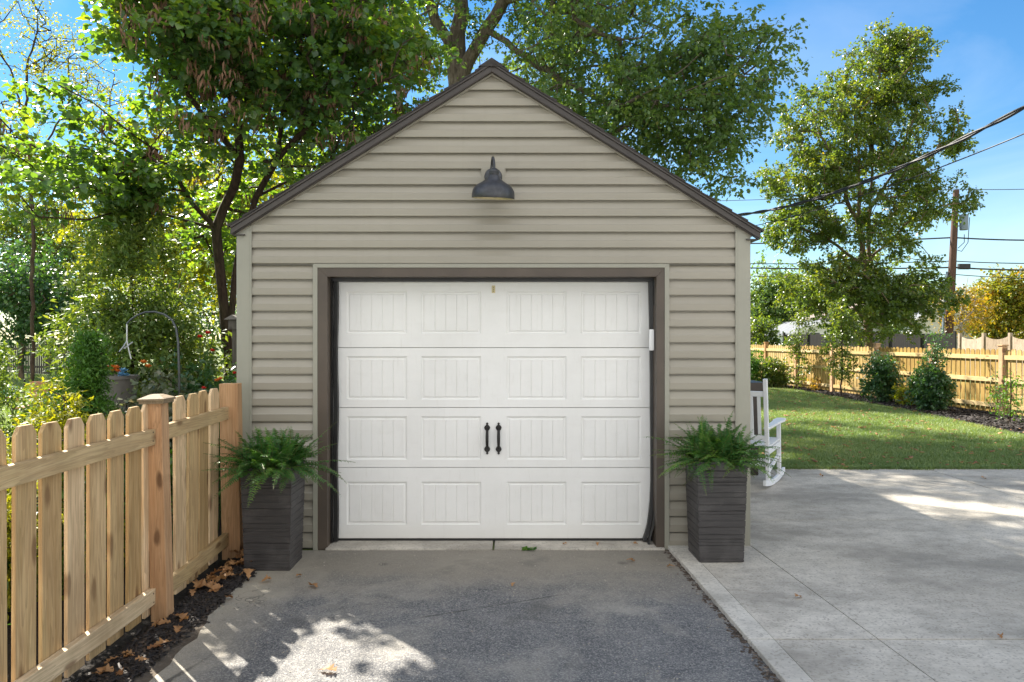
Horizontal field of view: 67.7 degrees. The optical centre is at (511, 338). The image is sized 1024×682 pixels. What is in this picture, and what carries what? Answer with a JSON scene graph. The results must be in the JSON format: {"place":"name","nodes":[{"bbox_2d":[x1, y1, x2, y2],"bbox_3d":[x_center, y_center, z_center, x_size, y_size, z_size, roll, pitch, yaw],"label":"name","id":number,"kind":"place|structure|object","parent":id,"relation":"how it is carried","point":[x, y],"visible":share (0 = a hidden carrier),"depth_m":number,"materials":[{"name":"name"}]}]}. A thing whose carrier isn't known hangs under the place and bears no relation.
{"place":"outdoors","nodes":[
{"label":"outdoors","id":0,"kind":"place"},
{"bbox_2d":[215,377,222,500],"bbox_3d":[-2.497,0.971,6.516,0.085,1.298,0.092,0,0,45],"label":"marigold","id":1,"kind":"object","parent":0,"point":[218,379],"visible":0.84,"depth_m":6.51,"materials":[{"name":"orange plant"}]},
{"bbox_2d":[201,371,236,529],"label":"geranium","id":2,"kind":"object","parent":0,"point":[204,387],"visible":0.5,"depth_m":6.39,"materials":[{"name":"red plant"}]},
{"bbox_2d":[149,550,777,681],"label":"driveway","id":3,"kind":"structure","parent":0,"point":[500,624],"depth_m":4.30,"materials":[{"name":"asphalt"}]},
{"bbox_2d":[240,462,304,570],"bbox_3d":[-1.700,1.254,5.447,0.357,0.715,0.357,0,0,0],"label":"planter","id":4,"kind":"object","parent":3,"relation":"on","point":[272,521],"visible":0.85,"depth_m":5.28,"materials":[{"name":"plastic"}]},
{"bbox_2d":[201,424,355,509],"bbox_3d":[-1.669,0.853,5.355,1.090,0.509,0.936,0,0,0],"label":"fern","id":5,"kind":"object","parent":4,"relation":"in","point":[282,452],"visible":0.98,"depth_m":5.29,"materials":[{"name":"plant"}]},
{"bbox_2d":[319,664,336,670],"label":"fallen leaf","id":6,"kind":"object","parent":3,"relation":"on","point":[328,667],"visible":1,"depth_m":3.69,"materials":[{"name":"plant"}]},
{"bbox_2d":[522,546,536,549],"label":"weed","id":7,"kind":"object","parent":3,"relation":"on","point":[527,548],"visible":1,"depth_m":5.79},
{"bbox_2d":[664,549,780,681],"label":"kerb debris","id":8,"kind":"object","parent":3,"relation":"on","point":[739,635],"visible":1,"depth_m":4.18,"materials":[{"name":"gravel"}]},
{"bbox_2d":[0,340,1022,549],"bbox_3d":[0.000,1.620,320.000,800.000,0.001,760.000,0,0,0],"label":"ground","id":9,"kind":"structure","parent":0,"point":[15,342],"depth_m":19.87,"materials":[{"name":"soil"}]},
{"bbox_2d":[0,387,17,400],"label":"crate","id":10,"kind":"object","parent":9,"relation":"on","point":[9,391],"visible":0.22,"depth_m":19.41,"materials":[{"name":"plastic"}]},
{"bbox_2d":[2,344,75,374],"bbox_3d":[-22.241,0.870,34.524,7.602,1.500,0.120,0,0,23],"label":"grey fence","id":11,"kind":"object","parent":9,"relation":"on","point":[36,363],"visible":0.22,"depth_m":34.08,"materials":[{"name":"wood"}]},
{"bbox_2d":[0,228,90,379],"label":"dark evergreen","id":12,"kind":"object","parent":9,"relation":"on","point":[15,292],"visible":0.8,"depth_m":29.03,"materials":[{"name":"green plant"}]},
{"bbox_2d":[0,153,121,345],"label":"background tree","id":13,"kind":"object","parent":9,"relation":"on","point":[8,230],"visible":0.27,"depth_m":34.42,"materials":[{"name":"green plant"}]},
{"bbox_2d":[0,0,145,404],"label":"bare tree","id":14,"kind":"object","parent":9,"relation":"on","point":[51,60],"visible":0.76,"depth_m":14.98,"materials":[{"name":"green plant"}]},
{"bbox_2d":[0,210,214,363],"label":"background tree","id":15,"kind":"object","parent":9,"relation":"on","point":[88,275],"visible":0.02,"depth_m":40.01,"materials":[{"name":"green plant"}]},
{"bbox_2d":[0,373,223,432],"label":"garden lawn grass","id":16,"kind":"structure","parent":9,"relation":"on","point":[22,385],"depth_m":25.08,"materials":[{"name":"plant"}]},
{"bbox_2d":[7,488,227,681],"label":"mulch","id":17,"kind":"object","parent":9,"relation":"on","point":[126,638],"depth_m":4.17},
{"bbox_2d":[0,335,50,463],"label":"false cypress","id":18,"kind":"object","parent":17,"relation":"on","point":[5,401],"visible":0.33,"depth_m":7.66,"materials":[{"name":"green plant"}]},
{"bbox_2d":[0,427,63,620],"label":"golden cypress","id":19,"kind":"object","parent":17,"relation":"on","point":[9,497],"visible":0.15,"depth_m":4.10,"materials":[{"name":"yellow plant"}]},
{"bbox_2d":[7,491,63,611],"bbox_3d":[-3.107,1.237,4.402,0.896,1.004,0.754,0,0,0],"label":"garden plant","id":20,"kind":"object","parent":17,"relation":"on","point":[9,569],"visible":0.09,"depth_m":4.39,"materials":[{"name":"green plant"}]},
{"bbox_2d":[7,468,124,588],"bbox_3d":[-2.877,1.217,4.931,0.894,0.997,0.802,0,0,40],"label":"garden plant","id":21,"kind":"object","parent":17,"relation":"on","point":[9,562],"visible":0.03,"depth_m":4.82,"materials":[{"name":"green plant"}]},
{"bbox_2d":[10,376,124,562],"bbox_3d":[-2.874,0.932,4.938,0.737,1.385,0.736,0,0,11],"label":"golden cypress","id":22,"kind":"object","parent":17,"relation":"on","point":[63,418],"visible":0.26,"depth_m":4.91,"materials":[{"name":"yellow plant"}]},
{"bbox_2d":[43,322,125,468],"bbox_3d":[-3.451,0.747,6.227,0.679,1.764,0.662,0,0,0],"label":"arborvitae","id":23,"kind":"object","parent":17,"relation":"on","point":[89,352],"visible":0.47,"depth_m":6.14,"materials":[{"name":"green plant"}]},
{"bbox_2d":[1,160,231,450],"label":"false cypress","id":24,"kind":"object","parent":17,"relation":"on","point":[148,330],"visible":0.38,"depth_m":8.14,"materials":[{"name":"green plant"}]},
{"bbox_2d":[102,374,139,415],"bbox_3d":[-3.613,0.980,7.000,0.360,1.280,0.360,0,0,0],"label":"flower pot","id":25,"kind":"object","parent":17,"relation":"on","point":[122,384],"visible":0.25,"depth_m":6.88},
{"bbox_2d":[117,367,129,375],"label":"blue flower","id":26,"kind":"object","parent":25,"relation":"in","point":[123,370],"visible":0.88,"depth_m":6.89,"materials":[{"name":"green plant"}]},
{"bbox_2d":[107,359,151,377],"bbox_3d":[-3.480,0.305,6.948,0.419,0.235,0.078,0,0,0],"label":"mum","id":27,"kind":"object","parent":25,"relation":"in","point":[116,369],"visible":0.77,"depth_m":6.95,"materials":[{"name":"orange plant"}]},
{"bbox_2d":[0,383,243,681],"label":"picket fence","id":28,"kind":"object","parent":17,"relation":"on","point":[199,544],"visible":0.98,"depth_m":3.91,"materials":[{"name":"brown wood"}]},
{"bbox_2d":[106,448,172,567],"bbox_3d":[-2.666,1.179,5.514,0.943,0.932,0.841,0,0,25],"label":"garden shrub","id":29,"kind":"object","parent":17,"relation":"on","point":[171,465],"visible":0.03,"depth_m":5.40,"materials":[{"name":"green plant"}]},
{"bbox_2d":[106,463,172,569],"bbox_3d":[-2.579,1.217,5.385,0.834,0.961,0.829,0,0,-37],"label":"garden plant","id":30,"kind":"object","parent":17,"relation":"on","point":[124,517],"visible":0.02,"depth_m":5.24,"materials":[{"name":"green plant"}]},
{"bbox_2d":[126,311,179,395],"bbox_3d":[-3.151,0.688,6.700,0.477,1.863,0.022,0,0,0],"label":"shepherd hook","id":31,"kind":"object","parent":17,"relation":"on","point":[176,332],"visible":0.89,"depth_m":6.69,"materials":[{"name":"metal"}]},
{"bbox_2d":[119,324,132,358],"bbox_3d":[-3.390,0.029,6.700,0.124,0.310,0.012,0,0,0],"label":"wire hanger","id":32,"kind":"object","parent":31,"relation":"hanging from","point":[127,346],"visible":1,"depth_m":6.70,"materials":[{"name":"metal"}]},
{"bbox_2d":[103,367,219,480],"bbox_3d":[-3.027,0.981,6.512,1.122,1.478,1.073,0,0,23],"label":"silver shrub","id":33,"kind":"object","parent":17,"relation":"on","point":[159,389],"visible":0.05,"depth_m":6.45,"materials":[{"name":"green plant"}]},
{"bbox_2d":[71,556,256,681],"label":"mulch chips","id":34,"kind":"object","parent":17,"relation":"on","point":[199,604],"visible":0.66,"depth_m":4.14,"materials":[{"name":"wood"}]},
{"bbox_2d":[94,663,113,672],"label":"fallen leaf","id":35,"kind":"object","parent":34,"relation":"on","point":[108,667],"visible":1,"depth_m":3.63,"materials":[{"name":"plant"}]},
{"bbox_2d":[135,655,149,660],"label":"fallen leaf","id":36,"kind":"object","parent":34,"relation":"on","point":[141,658],"visible":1,"depth_m":3.76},
{"bbox_2d":[147,643,160,648],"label":"fallen leaf","id":37,"kind":"object","parent":34,"relation":"on","point":[151,646],"visible":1,"depth_m":3.90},
{"bbox_2d":[155,637,170,646],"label":"fallen leaf","id":38,"kind":"object","parent":34,"relation":"on","point":[160,641],"visible":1,"depth_m":3.94,"materials":[{"name":"plant"}]},
{"bbox_2d":[157,617,170,624],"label":"fallen leaf","id":39,"kind":"object","parent":34,"relation":"on","point":[161,621],"visible":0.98,"depth_m":4.24,"materials":[{"name":"plant"}]},
{"bbox_2d":[174,625,182,632],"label":"fallen leaf","id":40,"kind":"object","parent":34,"relation":"on","point":[177,628],"visible":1,"depth_m":4.14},
{"bbox_2d":[173,613,187,618],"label":"fallen leaf","id":41,"kind":"object","parent":34,"relation":"on","point":[181,615],"visible":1,"depth_m":4.32,"materials":[{"name":"plant"}]},
{"bbox_2d":[192,578,208,589],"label":"fallen leaf","id":42,"kind":"object","parent":34,"relation":"on","point":[203,583],"visible":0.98,"depth_m":4.82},
{"bbox_2d":[191,579,202,586],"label":"fallen leaf","id":43,"kind":"object","parent":42,"relation":"on","point":[197,583],"visible":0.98,"depth_m":4.81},
{"bbox_2d":[208,583,220,591],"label":"fallen leaf","id":44,"kind":"object","parent":34,"relation":"on","point":[215,586],"visible":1,"depth_m":4.79,"materials":[{"name":"plant"}]},
{"bbox_2d":[220,564,232,575],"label":"fallen leaf","id":45,"kind":"object","parent":34,"relation":"on","point":[225,570],"visible":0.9,"depth_m":5.09,"materials":[{"name":"plant"}]},
{"bbox_2d":[242,568,252,578],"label":"fallen leaf","id":46,"kind":"object","parent":34,"relation":"on","point":[248,571],"visible":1,"depth_m":5.04,"materials":[{"name":"plant"}]},
{"label":"fallen leaf","id":47,"kind":"object","parent":34,"relation":"on","visible":0},
{"bbox_2d":[210,568,224,575],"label":"fallen leaf","id":48,"kind":"object","parent":47,"relation":"on","point":[214,571],"visible":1,"depth_m":5.01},
{"bbox_2d":[158,348,236,509],"bbox_3d":[-2.818,0.909,7.195,1.170,1.636,1.182,0,0,0],"label":"garden shrub","id":49,"kind":"object","parent":17,"relation":"on","point":[200,383],"visible":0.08,"depth_m":7.12,"materials":[{"name":"green plant"}]},
{"bbox_2d":[198,331,214,382],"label":"rose bush","id":50,"kind":"object","parent":17,"relation":"on","point":[201,336],"visible":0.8,"depth_m":7.42,"materials":[{"name":"green plant"}]},
{"bbox_2d":[224,315,236,376],"bbox_3d":[-2.909,0.688,8.000,0.170,1.865,0.170,0,0,0],"label":"birdhouse","id":51,"kind":"object","parent":17,"relation":"on","point":[232,322],"visible":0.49,"depth_m":7.98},
{"bbox_2d":[0,0,466,382],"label":"redbud tree","id":52,"kind":"object","parent":17,"relation":"on","point":[209,49],"visible":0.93,"depth_m":7.96,"materials":[{"name":"green plant"}]},
{"bbox_2d":[53,100,244,363],"bbox_3d":[-10.775,-2.982,23.981,6.105,9.314,5.720,0,0,-16],"label":"background tree","id":53,"kind":"object","parent":9,"relation":"on","point":[204,270],"visible":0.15,"depth_m":22.96,"materials":[{"name":"green plant"}]},
{"bbox_2d":[120,250,236,358],"bbox_3d":[-16.047,-2.232,39.949,9.071,8.164,7.980,0,0,-34],"label":"background tree","id":54,"kind":"object","parent":9,"relation":"on","point":[208,323],"visible":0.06,"depth_m":39.44,"materials":[{"name":"green plant"}]},
{"bbox_2d":[133,549,302,681],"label":"dirt strip","id":55,"kind":"object","parent":9,"relation":"on","point":[163,662],"depth_m":3.89,"materials":[{"name":"soil"}]},
{"bbox_2d":[171,125,317,324],"bbox_3d":[-9.273,-3.563,27.125,6.148,10.452,6.524,0,0,0],"label":"background tree","id":56,"kind":"object","parent":9,"relation":"on","point":[274,177],"visible":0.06,"depth_m":26.65,"materials":[{"name":"green plant"}]},
{"bbox_2d":[256,56,409,187],"bbox_3d":[-6.620,-5.145,30.175,6.489,13.631,6.501,0,0,0],"label":"background tree","id":57,"kind":"object","parent":9,"relation":"on","point":[330,132],"visible":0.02,"depth_m":29.41,"materials":[{"name":"green plant"}]},
{"bbox_2d":[269,0,491,108],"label":"oak tree","id":58,"kind":"object","parent":9,"relation":"on","point":[451,12],"depth_m":22.28,"materials":[{"name":"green plant"}]},
{"bbox_2d":[325,538,664,549],"bbox_3d":[-0.128,1.634,6.050,2.585,0.072,0.500,0,0,0],"label":"door apron","id":59,"kind":"object","parent":9,"relation":"on","point":[478,545],"depth_m":5.88,"materials":[{"name":"concrete"}]},
{"bbox_2d":[227,58,763,549],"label":"garage","id":60,"kind":"structure","parent":9,"relation":"on","point":[553,344],"depth_m":5.87,"materials":[{"name":"plastic"}]},
{"bbox_2d":[333,282,649,540],"bbox_3d":[-0.162,0.579,6.016,2.505,2.050,0.088,0,0,0],"label":"garage door","id":61,"kind":"structure","parent":60,"relation":"in","point":[469,411],"depth_m":6.02,"materials":[{"name":"white metal"}]},
{"bbox_2d":[472,156,514,199],"bbox_3d":[-0.139,-1.186,5.664,0.317,0.347,0.388,0,0,0],"label":"barn light","id":62,"kind":"object","parent":60,"relation":"attached to","point":[492,185],"visible":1,"depth_m":5.55,"materials":[{"name":"metal"}]},
{"bbox_2d":[435,40,624,141],"bbox_3d":[0.522,-4.378,26.934,8.130,12.092,7.596,0,0,0],"label":"background tree","id":63,"kind":"object","parent":9,"relation":"on","point":[519,66],"visible":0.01,"depth_m":25.81,"materials":[{"name":"green plant"}]},
{"bbox_2d":[387,0,812,200],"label":"oak tree","id":64,"kind":"object","parent":9,"relation":"on","point":[641,108],"visible":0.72,"depth_m":13.44,"materials":[{"name":"green plant"}]},
{"bbox_2d":[668,546,813,681],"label":"kerb strip","id":65,"kind":"object","parent":9,"relation":"on","point":[778,660],"visible":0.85,"depth_m":4.25,"materials":[{"name":"concrete"}]},
{"bbox_2d":[750,346,769,380],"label":"border shrub","id":66,"kind":"object","parent":9,"relation":"on","point":[754,362],"visible":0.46,"depth_m":25.27,"materials":[{"name":"green plant"}]},
{"bbox_2d":[750,305,783,344],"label":"background bush","id":67,"kind":"object","parent":9,"relation":"on","point":[760,327],"visible":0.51,"depth_m":32.50,"materials":[{"name":"green plant"}]},
{"bbox_2d":[750,249,817,324],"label":"background tree","id":68,"kind":"object","parent":9,"relation":"on","point":[765,298],"visible":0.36,"depth_m":60.37,"materials":[{"name":"green plant"}]},
{"bbox_2d":[751,12,986,364],"bbox_3d":[13.353,-5.192,28.366,8.762,13.771,5.590,0,0,0],"label":"tall tree","id":69,"kind":"object","parent":9,"relation":"on","point":[894,301],"visible":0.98,"depth_m":27.73,"materials":[{"name":"green plant"}]},
{"bbox_2d":[783,331,956,364],"bbox_3d":[19.119,0.630,42.000,0.120,1.980,11.175,0,0,-25],"label":"privacy fence","id":70,"kind":"object","parent":9,"relation":"on","point":[899,340],"visible":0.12,"depth_m":39.72,"materials":[{"name":"wood"}]},
{"bbox_2d":[750,342,1023,415],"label":"board fence","id":71,"kind":"object","parent":9,"relation":"on","point":[1001,356],"visible":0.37,"depth_m":17.55,"materials":[{"name":"brown wood"}]},
{"bbox_2d":[758,463,1023,470],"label":"patio edge grass","id":72,"kind":"structure","parent":9,"relation":"on","point":[911,467],"depth_m":9.27,"materials":[{"name":"plant"}]},
{"bbox_2d":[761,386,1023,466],"bbox_3d":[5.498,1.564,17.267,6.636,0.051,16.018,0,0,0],"label":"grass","id":73,"kind":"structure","parent":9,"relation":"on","point":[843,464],"depth_m":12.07,"materials":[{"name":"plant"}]},
{"bbox_2d":[779,385,1023,433],"bbox_3d":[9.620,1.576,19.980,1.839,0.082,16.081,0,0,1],"label":"bed mulch","id":74,"kind":"object","parent":9,"relation":"on","point":[973,414],"visible":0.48,"depth_m":16.19,"materials":[{"name":"wood"}]},
{"bbox_2d":[755,355,793,387],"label":"border shrub","id":75,"kind":"object","parent":74,"relation":"on","point":[774,374],"visible":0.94,"depth_m":24.80,"materials":[{"name":"green plant"}]},
{"bbox_2d":[780,306,819,389],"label":"sapling","id":76,"kind":"object","parent":74,"relation":"on","point":[796,341],"visible":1,"depth_m":23.93,"materials":[{"name":"green plant"}]},
{"bbox_2d":[803,375,821,390],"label":"border shrub","id":77,"kind":"object","parent":74,"relation":"on","point":[813,386],"visible":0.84,"depth_m":23.45,"materials":[{"name":"yellow plant"}]},
{"bbox_2d":[817,295,864,394],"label":"sapling","id":78,"kind":"object","parent":74,"relation":"on","point":[844,330],"visible":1,"depth_m":20.94,"materials":[{"name":"green plant"}]},
{"bbox_2d":[856,350,905,401],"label":"border shrub","id":79,"kind":"object","parent":74,"relation":"on","point":[880,384],"visible":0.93,"depth_m":19.05,"materials":[{"name":"green plant"}]},
{"bbox_2d":[888,381,915,404],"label":"border shrub","id":80,"kind":"object","parent":74,"relation":"on","point":[900,392],"visible":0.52,"depth_m":18.29,"materials":[{"name":"green plant"}]},
{"bbox_2d":[898,359,958,410],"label":"border shrub","id":81,"kind":"object","parent":74,"relation":"on","point":[923,392],"visible":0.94,"depth_m":16.83,"materials":[{"name":"green plant"}]},
{"bbox_2d":[912,328,952,400],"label":"sapling","id":82,"kind":"object","parent":74,"relation":"on","point":[937,354],"visible":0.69,"depth_m":16.93,"materials":[{"name":"green plant"}]},
{"bbox_2d":[982,366,1023,421],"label":"sapling","id":83,"kind":"object","parent":74,"relation":"on","point":[1004,398],"visible":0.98,"depth_m":14.60,"materials":[{"name":"green plant"}]},
{"bbox_2d":[872,271,940,333],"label":"background tree","id":84,"kind":"object","parent":9,"relation":"on","point":[909,295],"visible":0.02,"depth_m":51.52,"materials":[{"name":"green plant"}]},
{"bbox_2d":[889,298,972,347],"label":"house","id":85,"kind":"structure","parent":9,"relation":"on","point":[936,325],"depth_m":49.08,"materials":[{"name":"stone"}]},
{"bbox_2d":[942,190,970,332],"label":"utility pole","id":86,"kind":"object","parent":9,"relation":"on","point":[952,263],"visible":0.61,"depth_m":43.85,"materials":[{"name":"brown wood"}]},
{"bbox_2d":[719,189,948,200],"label":"overhead wire","id":87,"kind":"object","parent":86,"relation":"attached to","point":[771,199],"visible":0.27,"depth_m":49.79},
{"bbox_2d":[750,267,947,268],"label":"overhead wire","id":88,"kind":"object","parent":86,"relation":"attached to","point":[827,268],"visible":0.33,"depth_m":48.73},
{"bbox_2d":[750,261,948,263],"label":"overhead wire","id":89,"kind":"object","parent":86,"relation":"attached to","point":[825,263],"visible":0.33,"depth_m":48.80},
{"bbox_2d":[753,274,945,276],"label":"overhead wire","id":90,"kind":"object","parent":86,"relation":"attached to","point":[795,276],"visible":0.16,"depth_m":49.34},
{"bbox_2d":[750,237,949,243],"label":"overhead wire","id":91,"kind":"object","parent":86,"relation":"attached to","point":[865,240],"visible":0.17,"depth_m":44.76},
{"bbox_2d":[956,267,1023,270],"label":"overhead wire","id":92,"kind":"object","parent":86,"relation":"attached to","point":[991,269],"visible":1,"depth_m":42.87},
{"bbox_2d":[956,274,1023,278],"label":"overhead wire","id":93,"kind":"object","parent":86,"relation":"attached to","point":[989,276],"visible":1,"depth_m":42.93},
{"bbox_2d":[957,237,1023,240],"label":"overhead wire","id":94,"kind":"object","parent":86,"relation":"attached to","point":[991,239],"visible":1,"depth_m":42.79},
{"bbox_2d":[957,261,1023,263],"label":"overhead wire","id":95,"kind":"object","parent":86,"relation":"attached to","point":[990,262],"visible":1,"depth_m":42.86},
{"bbox_2d":[959,189,1023,189],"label":"overhead wire","id":96,"kind":"object","parent":86,"relation":"attached to","point":[998,189],"visible":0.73,"depth_m":42.57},
{"bbox_2d":[927,278,1002,337],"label":"birch tree","id":97,"kind":"object","parent":9,"relation":"on","point":[972,319],"visible":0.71,"depth_m":43.52,"materials":[{"name":"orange plant"}]},
{"bbox_2d":[960,284,1001,336],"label":"maple tree","id":98,"kind":"object","parent":9,"relation":"on","point":[976,296],"depth_m":49.73,"materials":[{"name":"yellow plant"}]},
{"bbox_2d":[957,263,1023,338],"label":"maple tree","id":99,"kind":"object","parent":9,"relation":"on","point":[1009,293],"visible":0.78,"depth_m":45.19,"materials":[{"name":"yellow plant"}]},
{"bbox_2d":[958,333,1023,378],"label":"privacy fence","id":100,"kind":"object","parent":9,"relation":"on","point":[984,341],"visible":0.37,"depth_m":31.27,"materials":[{"name":"wood"}]},
{"bbox_2d":[0,0,1023,339],"label":"sky","id":101,"kind":"structure","parent":0,"point":[984,50],"materials":[{"name":"blue"}]},
{"bbox_2d":[765,320,831,344],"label":"house","id":102,"kind":"structure","parent":0,"point":[786,327],"depth_m":52.36,"materials":[{"name":"stone"}]},
{"bbox_2d":[801,303,879,332],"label":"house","id":103,"kind":"structure","parent":0,"point":[820,318],"depth_m":60.67,"materials":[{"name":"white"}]},
{"bbox_2d":[686,469,1023,681],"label":"patio","id":104,"kind":"structure","parent":0,"point":[898,575],"depth_m":5.17,"materials":[{"name":"concrete"}]},
{"bbox_2d":[685,454,747,561],"bbox_3d":[1.480,1.226,5.550,0.359,0.715,0.359,0,0,-1],"label":"planter","id":105,"kind":"object","parent":104,"relation":"on","point":[716,521],"visible":0.87,"depth_m":5.38,"materials":[{"name":"plastic"}]},
{"bbox_2d":[646,411,790,494],"bbox_3d":[1.441,0.805,5.475,0.998,0.582,0.979,0,0,-37],"label":"fern","id":106,"kind":"object","parent":105,"relation":"in","point":[706,444],"visible":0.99,"depth_m":5.40,"materials":[{"name":"plant"}]},
{"bbox_2d":[750,380,762,474],"bbox_3d":[2.500,1.048,9.050,0.900,1.075,0.500,0,0,0],"label":"rocking chair","id":107,"kind":"object","parent":104,"relation":"on","point":[756,385],"visible":0.16,"depth_m":8.82,"materials":[{"name":"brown wood"}]},
{"bbox_2d":[750,379,785,485],"bbox_3d":[2.641,1.001,8.477,0.664,1.157,0.880,0,0,32],"label":"rocking chair","id":108,"kind":"object","parent":104,"relation":"on","point":[772,441],"visible":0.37,"depth_m":8.08,"materials":[{"name":"white paint"}]},
{"bbox_2d":[739,106,1023,215],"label":"overhead wire","id":109,"kind":"object","parent":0,"point":[967,136],"visible":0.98,"depth_m":8.03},
{"bbox_2d":[756,133,1023,225],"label":"overhead wire","id":110,"kind":"object","parent":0,"point":[904,180],"visible":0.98,"depth_m":8.31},
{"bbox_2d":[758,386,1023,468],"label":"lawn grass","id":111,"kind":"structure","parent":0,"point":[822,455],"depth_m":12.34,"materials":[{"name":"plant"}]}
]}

